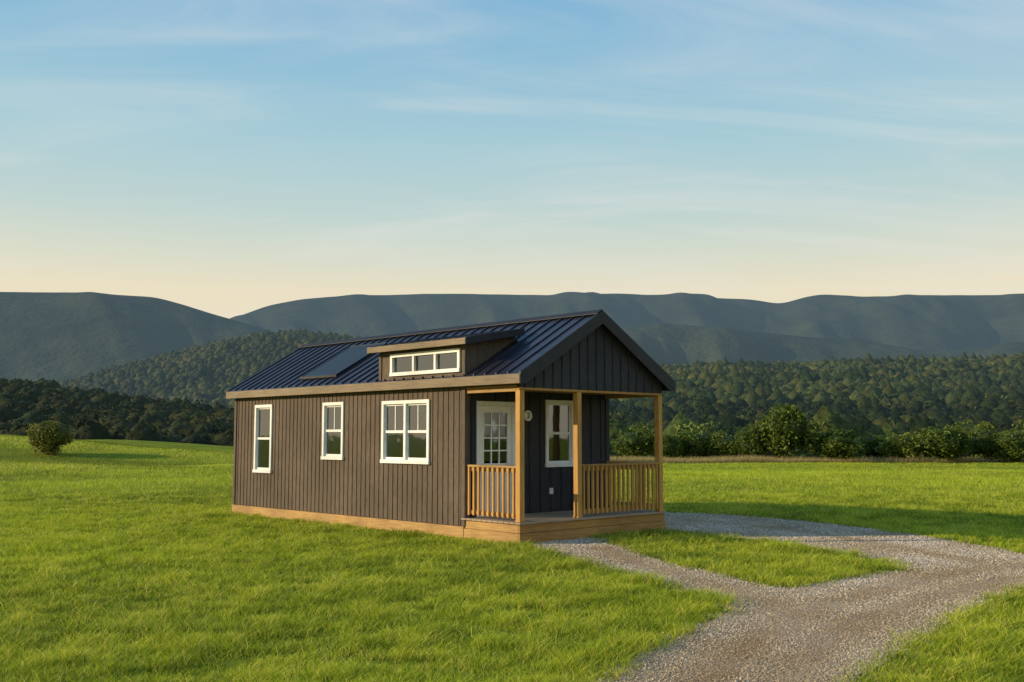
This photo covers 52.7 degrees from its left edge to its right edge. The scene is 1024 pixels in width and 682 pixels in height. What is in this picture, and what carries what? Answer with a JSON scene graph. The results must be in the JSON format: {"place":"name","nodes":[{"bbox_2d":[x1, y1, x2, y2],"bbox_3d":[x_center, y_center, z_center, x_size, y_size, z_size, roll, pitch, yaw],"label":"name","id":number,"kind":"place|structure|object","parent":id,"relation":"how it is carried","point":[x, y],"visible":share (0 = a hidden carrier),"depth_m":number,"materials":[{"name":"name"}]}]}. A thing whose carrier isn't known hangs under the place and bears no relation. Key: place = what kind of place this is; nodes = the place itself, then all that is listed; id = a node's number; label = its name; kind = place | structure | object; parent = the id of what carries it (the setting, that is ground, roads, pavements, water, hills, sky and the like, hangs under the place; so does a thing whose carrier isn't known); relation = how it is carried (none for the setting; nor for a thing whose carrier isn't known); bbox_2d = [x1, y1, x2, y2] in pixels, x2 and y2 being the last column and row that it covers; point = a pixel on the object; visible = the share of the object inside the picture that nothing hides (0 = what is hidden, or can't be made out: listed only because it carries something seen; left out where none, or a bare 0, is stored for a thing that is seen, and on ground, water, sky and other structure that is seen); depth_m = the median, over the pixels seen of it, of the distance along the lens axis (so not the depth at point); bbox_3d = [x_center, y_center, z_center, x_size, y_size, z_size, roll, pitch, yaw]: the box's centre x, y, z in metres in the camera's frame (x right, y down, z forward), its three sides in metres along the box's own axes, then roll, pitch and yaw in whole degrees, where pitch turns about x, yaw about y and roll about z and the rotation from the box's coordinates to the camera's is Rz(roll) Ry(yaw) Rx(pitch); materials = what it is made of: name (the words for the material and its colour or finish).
{"place":"outdoors","nodes":[
{"label":"outdoors","id":0,"kind":"place"},
{"bbox_2d":[0,292,272,383],"bbox_3d":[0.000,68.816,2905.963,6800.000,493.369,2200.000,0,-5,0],"label":"hill","id":1,"kind":"structure","parent":0,"point":[58,337],"depth_m":2637.00,"materials":[{"name":"green plant"}]},
{"bbox_2d":[107,345,297,391],"bbox_3d":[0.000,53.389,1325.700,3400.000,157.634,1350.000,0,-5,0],"label":"hill","id":2,"kind":"structure","parent":0,"point":[186,381],"depth_m":1266.71,"materials":[{"name":"green plant"}]},
{"bbox_2d":[60,327,360,407],"bbox_3d":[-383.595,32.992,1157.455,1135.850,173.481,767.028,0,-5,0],"label":"forest","id":3,"kind":"object","parent":2,"relation":"on","point":[220,359],"visible":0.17,"depth_m":1258.51,"materials":[{"name":"green plant"}]},
{"bbox_2d":[0,435,1023,681],"bbox_3d":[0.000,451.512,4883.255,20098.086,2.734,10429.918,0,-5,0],"label":"ground","id":4,"kind":"structure","parent":0,"point":[86,457],"depth_m":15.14,"materials":[{"name":"green plant"}]},
{"bbox_2d":[26,420,74,454],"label":"shrub","id":5,"kind":"object","parent":4,"relation":"on","point":[48,437],"visible":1,"depth_m":76.93,"materials":[{"name":"green plant"}]},
{"bbox_2d":[226,309,675,543],"bbox_3d":[-1.912,1.883,22.977,4.518,4.310,10.370,5,-7,-43],"label":"cabin","id":6,"kind":"object","parent":4,"relation":"on","point":[493,428],"visible":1,"depth_m":20.33,"materials":[{"name":"brown wood"}]},
{"bbox_2d":[252,404,272,472],"bbox_3d":[-5.806,2.294,24.277,0.160,1.590,0.810,5,-7,-43],"label":"window","id":7,"kind":"structure","parent":6,"relation":"in","point":[263,420],"depth_m":24.31,"materials":[{"name":"white paint"}]},
{"bbox_2d":[321,402,343,459],"bbox_3d":[-3.809,1.933,22.205,0.160,1.230,0.820,5,-7,-43],"label":"window","id":8,"kind":"structure","parent":6,"relation":"in","point":[332,412],"depth_m":22.23,"materials":[{"name":"white paint"}]},
{"bbox_2d":[380,399,429,463],"bbox_3d":[-2.075,1.793,20.388,0.160,1.245,1.550,5,-7,-43],"label":"window","id":9,"kind":"structure","parent":6,"relation":"in","point":[405,424],"depth_m":20.35,"materials":[{"name":"white paint"}]},
{"bbox_2d":[476,401,515,516],"bbox_3d":[-0.313,2.223,19.587,1.011,2.149,0.166,5,-7,-43],"label":"door","id":10,"kind":"structure","parent":6,"relation":"in","point":[495,420],"depth_m":19.63,"materials":[{"name":"white paint"}]},
{"bbox_2d":[545,400,572,466],"bbox_3d":[0.934,1.864,20.831,0.846,1.335,0.160,5,-7,-43],"label":"window","id":11,"kind":"structure","parent":6,"relation":"in","point":[558,413],"depth_m":20.83,"materials":[{"name":"white paint"}]},
{"bbox_2d":[610,422,654,458],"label":"tree","id":12,"kind":"object","parent":4,"relation":"on","point":[631,442],"visible":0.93,"depth_m":91.34,"materials":[{"name":"green plant"}]},
{"bbox_2d":[653,433,683,458],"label":"shrub","id":13,"kind":"object","parent":4,"relation":"on","point":[673,446],"visible":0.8,"depth_m":89.89,"materials":[{"name":"green plant"}]},
{"bbox_2d":[676,429,710,458],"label":"bush","id":14,"kind":"object","parent":4,"relation":"on","point":[693,441],"visible":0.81,"depth_m":91.45,"materials":[{"name":"green plant"}]},
{"bbox_2d":[704,431,741,458],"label":"shrub","id":15,"kind":"object","parent":4,"relation":"on","point":[718,445],"visible":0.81,"depth_m":90.66,"materials":[{"name":"green plant"}]},
{"bbox_2d":[730,423,768,458],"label":"bush","id":16,"kind":"object","parent":4,"relation":"on","point":[748,442],"visible":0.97,"depth_m":88.86,"materials":[{"name":"green plant"}]},
{"bbox_2d":[527,511,1023,681],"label":"gravel drive","id":17,"kind":"structure","parent":4,"relation":"on","point":[824,640],"depth_m":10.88,"materials":[{"name":"grey gravel"}]},
{"bbox_2d":[757,402,823,458],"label":"tree","id":18,"kind":"object","parent":4,"relation":"on","point":[786,429],"visible":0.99,"depth_m":87.56,"materials":[{"name":"green plant"}]},
{"bbox_2d":[609,405,1023,459],"bbox_3d":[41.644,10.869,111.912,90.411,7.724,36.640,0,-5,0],"label":"forest","id":19,"kind":"object","parent":4,"relation":"on","point":[826,418],"visible":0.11,"depth_m":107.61,"materials":[{"name":"green plant"}]},
{"bbox_2d":[807,428,868,459],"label":"shrub","id":20,"kind":"object","parent":4,"relation":"on","point":[841,444],"visible":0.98,"depth_m":86.45,"materials":[{"name":"green plant"}]},
{"bbox_2d":[858,435,888,458],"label":"shrub","id":21,"kind":"object","parent":4,"relation":"on","point":[871,442],"visible":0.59,"depth_m":89.71,"materials":[{"name":"green plant"}]},
{"bbox_2d":[874,432,922,460],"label":"shrub","id":22,"kind":"object","parent":4,"relation":"on","point":[900,446],"visible":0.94,"depth_m":86.76,"materials":[{"name":"green plant"}]},
{"bbox_2d":[914,423,972,462],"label":"shrub","id":23,"kind":"object","parent":4,"relation":"on","point":[948,442],"visible":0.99,"depth_m":85.40,"materials":[{"name":"green plant"}]},
{"bbox_2d":[967,421,999,458],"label":"tree","id":24,"kind":"object","parent":4,"relation":"on","point":[981,434],"visible":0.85,"depth_m":86.98,"materials":[{"name":"green plant"}]},
{"bbox_2d":[984,429,1023,462],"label":"bush","id":25,"kind":"object","parent":4,"relation":"on","point":[1011,445],"visible":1,"depth_m":84.83,"materials":[{"name":"green plant"}]},
{"bbox_2d":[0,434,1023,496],"bbox_3d":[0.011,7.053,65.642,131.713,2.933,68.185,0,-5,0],"label":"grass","id":26,"kind":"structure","parent":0,"point":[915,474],"depth_m":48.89,"materials":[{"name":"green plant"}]},
{"bbox_2d":[0,0,1023,318],"label":"sky","id":27,"kind":"structure","parent":0,"point":[229,159],"materials":[{"name":"blue"}]},
{"bbox_2d":[230,292,1023,350],"bbox_3d":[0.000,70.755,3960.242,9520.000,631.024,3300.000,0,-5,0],"label":"hill","id":28,"kind":"structure","parent":0,"point":[942,322],"depth_m":3941.62,"materials":[{"name":"green plant"}]},
{"bbox_2d":[610,453,1023,463],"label":"dry grass","id":29,"kind":"structure","parent":0,"point":[755,459],"depth_m":85.51,"materials":[{"name":"green plant"}]},
{"bbox_2d":[620,323,1023,365],"bbox_3d":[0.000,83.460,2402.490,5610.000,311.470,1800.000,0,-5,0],"label":"hill","id":30,"kind":"structure","parent":0,"point":[670,344],"depth_m":2470.99,"materials":[{"name":"green plant"}]},
{"bbox_3d":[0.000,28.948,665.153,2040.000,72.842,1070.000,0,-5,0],"label":"hill","id":31,"kind":"structure","parent":0,"visible":0},
{"bbox_2d":[609,350,1023,412],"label":"forest","id":32,"kind":"object","parent":31,"relation":"on","point":[922,379],"visible":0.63,"depth_m":576.62,"materials":[{"name":"green plant"}]},
{"bbox_3d":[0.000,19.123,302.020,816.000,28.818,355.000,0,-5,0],"label":"hill","id":33,"kind":"structure","parent":0,"visible":0},
{"bbox_2d":[0,378,234,446],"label":"forest","id":34,"kind":"object","parent":33,"relation":"on","point":[98,413],"visible":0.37,"depth_m":207.75,"materials":[{"name":"green plant"}]},
{"bbox_2d":[609,390,1023,430],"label":"forest","id":35,"kind":"object","parent":33,"relation":"on","point":[992,409],"visible":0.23,"depth_m":345.95,"materials":[{"name":"green plant"}]}
]}

